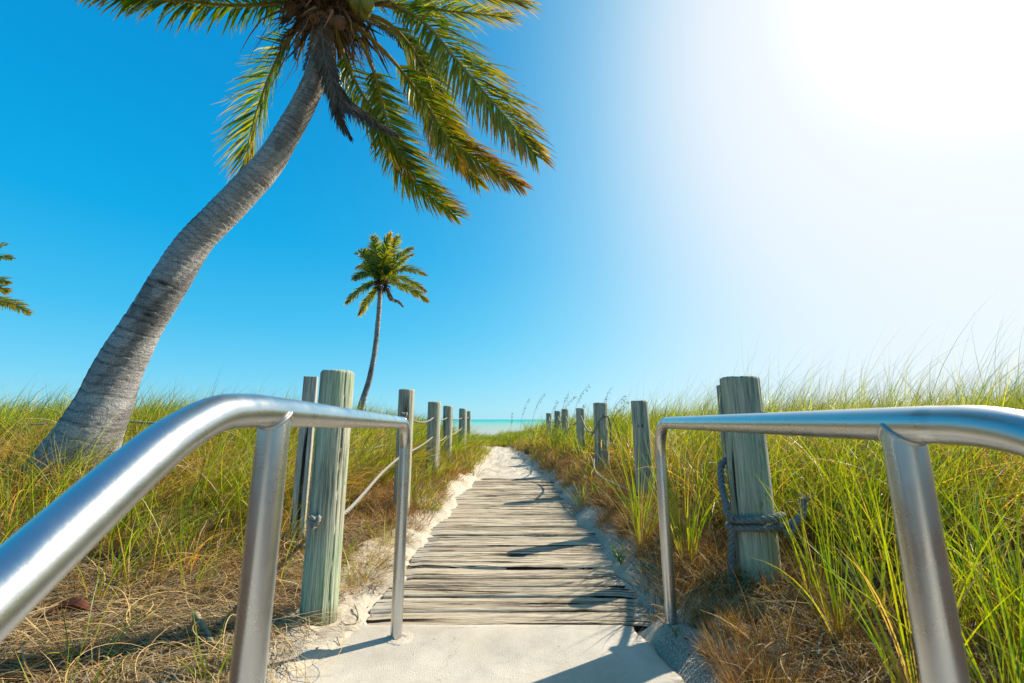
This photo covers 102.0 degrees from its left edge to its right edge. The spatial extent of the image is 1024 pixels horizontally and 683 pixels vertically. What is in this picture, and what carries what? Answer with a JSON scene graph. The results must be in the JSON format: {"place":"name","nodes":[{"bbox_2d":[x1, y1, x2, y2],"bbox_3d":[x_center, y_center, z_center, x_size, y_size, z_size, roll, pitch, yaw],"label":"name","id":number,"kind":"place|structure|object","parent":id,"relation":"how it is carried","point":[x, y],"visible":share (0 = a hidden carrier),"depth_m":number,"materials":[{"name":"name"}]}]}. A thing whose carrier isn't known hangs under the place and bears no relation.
{"place":"outdoors","nodes":[
{"label":"outdoors","id":0,"kind":"place"},
{"bbox_2d":[289,625,683,682],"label":"concrete path","id":1,"kind":"structure","parent":0,"point":[525,654],"depth_m":1.60,"materials":[{"name":"beige concrete"}]},
{"bbox_2d":[0,394,409,682],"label":"handrail","id":2,"kind":"object","parent":1,"relation":"on","point":[44,552],"visible":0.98,"depth_m":0.52,"materials":[{"name":"metal"}]},
{"bbox_2d":[386,631,412,645],"bbox_3d":[-0.471,1.239,1.731,0.124,0.013,0.126,0,-11,0],"label":"grout collar","id":3,"kind":"object","parent":1,"relation":"on","point":[406,639],"visible":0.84,"depth_m":1.71,"materials":[{"name":"concrete"}]},
{"bbox_2d":[423,419,572,435],"bbox_3d":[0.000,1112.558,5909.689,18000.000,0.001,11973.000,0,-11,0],"label":"sea","id":4,"kind":"structure","parent":0,"point":[492,426],"depth_m":153.19,"materials":[{"name":"liquid"}]},
{"bbox_2d":[175,476,834,675],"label":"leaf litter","id":5,"kind":"object","parent":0,"point":[425,536],"visible":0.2,"depth_m":2.14,"materials":[{"name":"plant"}]},
{"bbox_2d":[0,436,1023,682],"bbox_3d":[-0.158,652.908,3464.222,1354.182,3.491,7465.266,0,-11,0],"label":"ground","id":6,"kind":"structure","parent":0,"point":[670,646],"depth_m":1.95,"materials":[{"name":"beige sand"}]},
{"bbox_2d":[0,241,34,316],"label":"palm tree","id":7,"kind":"object","parent":6,"relation":"on","point":[7,301],"visible":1,"depth_m":12.03,"materials":[{"name":"green plant"}]},
{"bbox_2d":[21,0,556,488],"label":"palm tree","id":8,"kind":"object","parent":6,"relation":"on","point":[113,378],"visible":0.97,"depth_m":3.73,"materials":[{"name":"green plant"}]},
{"bbox_2d":[289,376,318,545],"bbox_3d":[-1.430,0.852,2.841,0.091,1.222,0.089,4,-11,-20],"label":"square post","id":9,"kind":"object","parent":6,"relation":"on","point":[305,445],"visible":0.78,"depth_m":2.80,"materials":[{"name":"grey wood"}]},
{"bbox_2d":[0,420,154,425],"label":"rope","id":10,"kind":"object","parent":9,"relation":"attached to","point":[141,422],"visible":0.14,"depth_m":3.72,"materials":[{"name":"beige fabric"}]},
{"bbox_2d":[299,369,353,625],"bbox_3d":[-0.886,0.769,1.992,0.160,1.266,0.162,0,-11,0],"label":"wooden post","id":11,"kind":"object","parent":6,"relation":"on","point":[322,562],"visible":0.84,"depth_m":1.93,"materials":[{"name":"grey wood"}]},
{"bbox_2d":[307,428,461,529],"bbox_3d":[-1.018,1.352,5.407,0.161,0.319,7.177,0,-11,-2],"label":"rope","id":12,"kind":"object","parent":11,"relation":"hanging from","point":[314,521],"visible":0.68,"depth_m":2.33,"materials":[{"name":"beige fabric"}]},
{"bbox_2d":[341,605,358,624],"bbox_3d":[-0.735,1.271,1.929,0.074,0.017,0.183,0,-11,0],"label":"root strand","id":13,"kind":"object","parent":6,"relation":"on","point":[357,615],"visible":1,"depth_m":1.88,"materials":[{"name":"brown wood"}]},
{"bbox_2d":[344,230,430,409],"bbox_3d":[-5.834,-0.426,18.351,4.165,9.676,2.605,-3,-11,15],"label":"palm tree","id":14,"kind":"object","parent":6,"relation":"on","point":[380,268],"visible":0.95,"depth_m":18.90,"materials":[{"name":"green plant"}]},
{"bbox_2d":[393,389,414,515],"bbox_3d":[-0.985,1.050,3.771,0.145,1.232,0.147,0,-11,0],"label":"wooden post","id":15,"kind":"object","parent":6,"relation":"on","point":[405,400],"visible":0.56,"depth_m":3.78,"materials":[{"name":"grey wood"}]},
{"bbox_2d":[426,401,440,471],"bbox_3d":[-1.099,1.395,5.792,0.186,1.103,0.187,0,-11,0],"label":"wooden post","id":16,"kind":"object","parent":6,"relation":"on","point":[434,409],"visible":0.74,"depth_m":5.75,"materials":[{"name":"grey wood"}]},
{"bbox_2d":[400,412,469,422],"bbox_3d":[-1.088,1.388,7.457,0.122,0.117,7.634,0,-11,-1],"label":"rope","id":17,"kind":"object","parent":16,"relation":"attached to","point":[403,414],"visible":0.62,"depth_m":4.54,"materials":[{"name":"beige fabric"}]},
{"bbox_2d":[442,406,452,457],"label":"wooden post","id":18,"kind":"object","parent":6,"relation":"on","point":[448,421],"visible":0.74,"depth_m":7.23,"materials":[{"name":"grey wood"}]},
{"bbox_2d":[458,408,466,451],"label":"wooden post","id":19,"kind":"object","parent":6,"relation":"on","point":[463,416],"visible":0.59,"depth_m":8.96,"materials":[{"name":"grey wood"}]},
{"bbox_2d":[467,411,470,437],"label":"wooden post","id":20,"kind":"object","parent":6,"relation":"on","point":[469,421],"visible":0.53,"depth_m":11.14,"materials":[{"name":"grey wood"}]},
{"bbox_2d":[366,478,651,632],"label":"boardwalk","id":21,"kind":"structure","parent":6,"relation":"on","point":[517,551],"depth_m":2.52,"materials":[{"name":"beige wood"}]},
{"bbox_2d":[0,481,1023,682],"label":"fallen straw","id":22,"kind":"object","parent":6,"relation":"on","point":[165,632],"visible":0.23,"depth_m":1.72,"materials":[{"name":"beige plant"}]},
{"bbox_2d":[36,597,97,618],"bbox_3d":[-1.920,1.155,1.798,0.200,0.067,0.045,4,-11,-20],"label":"palm sheath","id":23,"kind":"object","parent":22,"relation":"on","point":[73,602],"visible":0.81,"depth_m":1.81,"materials":[{"name":"brown plant"}]},
{"bbox_2d":[192,611,214,644],"bbox_3d":[-1.263,1.175,1.705,0.279,0.047,0.027,-9,-14,39],"label":"stick","id":24,"kind":"object","parent":22,"relation":"on","point":[199,619],"visible":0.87,"depth_m":1.72,"materials":[{"name":"grey wood"}]},
{"bbox_2d":[280,534,304,548],"bbox_3d":[-1.428,1.289,2.693,0.454,0.100,0.066,-5,-12,27],"label":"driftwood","id":25,"kind":"object","parent":22,"relation":"on","point":[299,545],"visible":0.25,"depth_m":2.65,"materials":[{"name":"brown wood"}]},
{"bbox_2d":[816,631,825,656],"bbox_3d":[1.088,1.053,1.457,0.013,0.026,0.206,-10,-14,42],"label":"twig","id":26,"kind":"object","parent":22,"relation":"on","point":[819,643],"visible":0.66,"depth_m":1.42,"materials":[{"name":"grey wood"}]},
{"bbox_2d":[899,613,912,639],"bbox_3d":[1.420,1.011,1.418,0.130,0.124,0.200,-4,-11,21],"label":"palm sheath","id":27,"kind":"object","parent":22,"relation":"on","point":[901,618],"visible":0.06,"depth_m":1.47,"materials":[{"name":"plant"}]},
{"bbox_2d":[0,295,1023,682],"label":"dune grass","id":28,"kind":"structure","parent":6,"relation":"on","point":[844,481],"depth_m":2.47,"materials":[{"name":"green plant"}]},
{"bbox_2d":[0,428,1023,682],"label":"dead grass","id":29,"kind":"structure","parent":6,"relation":"on","point":[612,510],"depth_m":1.98,"materials":[{"name":"plant"}]},
{"bbox_2d":[546,413,551,437],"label":"wooden post","id":30,"kind":"object","parent":6,"relation":"on","point":[548,415],"visible":0.51,"depth_m":12.32,"materials":[{"name":"grey wood"}]},
{"bbox_2d":[554,411,560,434],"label":"wooden post","id":31,"kind":"object","parent":6,"relation":"on","point":[557,414],"visible":0.34,"depth_m":10.36,"materials":[{"name":"grey wood"}]},
{"bbox_2d":[561,409,568,442],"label":"wooden post","id":32,"kind":"object","parent":6,"relation":"on","point":[564,420],"visible":0.57,"depth_m":8.68,"materials":[{"name":"grey wood"}]},
{"bbox_2d":[576,408,584,454],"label":"wooden post","id":33,"kind":"object","parent":6,"relation":"on","point":[580,432],"visible":0.6,"depth_m":7.00,"materials":[{"name":"grey wood"}]},
{"bbox_2d":[593,402,609,470],"bbox_3d":[1.135,1.278,5.254,0.182,1.001,0.182,0,-11,0],"label":"wooden post","id":34,"kind":"object","parent":6,"relation":"on","point":[599,410],"visible":0.66,"depth_m":5.21,"materials":[{"name":"grey wood"}]},
{"bbox_2d":[549,415,592,432],"bbox_3d":[1.139,1.704,8.847,0.068,0.305,7.189,0,-11,0],"label":"rope","id":35,"kind":"object","parent":34,"relation":"attached to","point":[575,423],"visible":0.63,"depth_m":6.99,"materials":[{"name":"grey fabric"}]},
{"bbox_2d":[591,415,611,441],"bbox_3d":[1.129,1.094,5.201,0.263,0.338,0.115,0,-11,0],"label":"rope","id":36,"kind":"object","parent":34,"relation":"hanging from","point":[602,417],"visible":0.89,"depth_m":5.19,"materials":[{"name":"grey fabric"}]},
{"bbox_2d":[610,544,627,564],"bbox_3d":[0.656,1.300,2.525,0.111,0.113,0.124,0,-11,0],"label":"leafy weed","id":37,"kind":"object","parent":6,"relation":"on","point":[614,551],"visible":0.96,"depth_m":2.52,"materials":[{"name":"green plant"}]},
{"bbox_2d":[631,400,654,499],"bbox_3d":[1.130,0.995,3.558,0.166,0.969,0.157,0,-11,0],"label":"wooden post","id":38,"kind":"object","parent":6,"relation":"on","point":[640,413],"visible":0.71,"depth_m":3.52,"materials":[{"name":"grey wood"}]},
{"bbox_2d":[593,455,633,491],"bbox_3d":[0.979,1.358,4.334,0.180,0.190,1.680,0,-11,-3],"label":"rope","id":39,"kind":"object","parent":38,"relation":"attached to","point":[600,476],"visible":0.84,"depth_m":4.14,"materials":[{"name":"grey fabric"}]},
{"bbox_2d":[716,385,729,499],"bbox_3d":[1.505,0.810,2.849,0.089,1.016,0.090,-3,-11,17],"label":"square post","id":40,"kind":"object","parent":6,"relation":"on","point":[720,413],"visible":0.17,"depth_m":2.89,"materials":[{"name":"grey wood"}]},
{"bbox_2d":[719,375,782,595],"bbox_3d":[1.185,0.743,2.058,0.189,1.139,0.191,0,-11,0],"label":"wooden post","id":41,"kind":"object","parent":6,"relation":"on","point":[745,452],"visible":0.69,"depth_m":2.00,"materials":[{"name":"grey wood"}]},
{"bbox_2d":[717,456,815,592],"bbox_3d":[1.411,0.859,2.282,0.414,0.758,0.952,-7,-13,32],"label":"rope","id":42,"kind":"object","parent":41,"relation":"attached to","point":[731,527],"visible":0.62,"depth_m":1.96,"materials":[{"name":"grey fabric"}]},
{"bbox_2d":[655,405,1023,682],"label":"handrail","id":43,"kind":"object","parent":6,"relation":"on","point":[905,436],"visible":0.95,"depth_m":0.55,"materials":[{"name":"metal"}]},
{"bbox_2d":[0,0,1023,418],"label":"sky","id":44,"kind":"structure","parent":0,"point":[789,174],"materials":[{"name":"blue"}]}
]}

